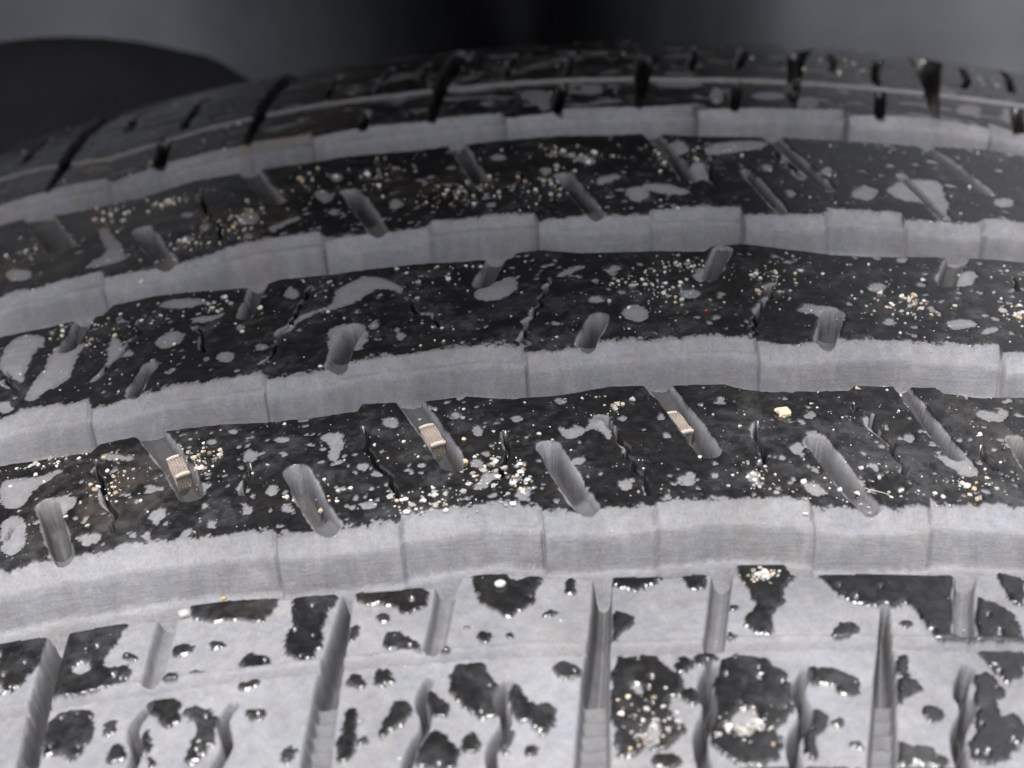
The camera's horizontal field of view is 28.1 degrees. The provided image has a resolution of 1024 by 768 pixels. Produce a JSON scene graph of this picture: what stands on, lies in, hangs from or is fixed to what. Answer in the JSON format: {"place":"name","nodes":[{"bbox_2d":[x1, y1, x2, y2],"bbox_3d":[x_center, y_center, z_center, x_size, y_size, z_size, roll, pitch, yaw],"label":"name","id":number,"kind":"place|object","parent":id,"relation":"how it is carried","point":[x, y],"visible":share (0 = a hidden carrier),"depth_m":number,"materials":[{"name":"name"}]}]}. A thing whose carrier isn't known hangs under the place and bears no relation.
{"place":"outdoors","nodes":[
{"label":"outdoors","id":0,"kind":"place"},
{"bbox_2d":[0,0,1023,80],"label":"wheel arch liner","id":1,"kind":"object","parent":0,"point":[252,40],"visible":0.1,"depth_m":0.38,"materials":[{"name":"plastic"}]},
{"bbox_2d":[0,37,250,149],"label":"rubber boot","id":2,"kind":"object","parent":1,"relation":"attached to","point":[48,85],"visible":0.09,"depth_m":0.36,"materials":[{"name":"black rubber"}]},
{"bbox_2d":[0,41,1023,767],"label":"car tyre","id":3,"kind":"object","parent":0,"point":[888,631],"visible":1,"depth_m":0.19,"materials":[{"name":"rubber"}]},
{"bbox_2d":[494,579,505,587],"bbox_3d":[-0.001,0.016,0.164,0.001,0.001,0.001,-3,25,1],"label":"pebble","id":4,"kind":"object","parent":3,"relation":"on","point":[500,583],"visible":1,"depth_m":0.16,"materials":[{"name":"stone"}]},
{"bbox_2d":[0,41,1023,767],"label":"sand grit","id":5,"kind":"object","parent":3,"relation":"on","point":[766,575],"visible":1,"depth_m":0.19,"materials":[{"name":"beige sand"}]}
]}

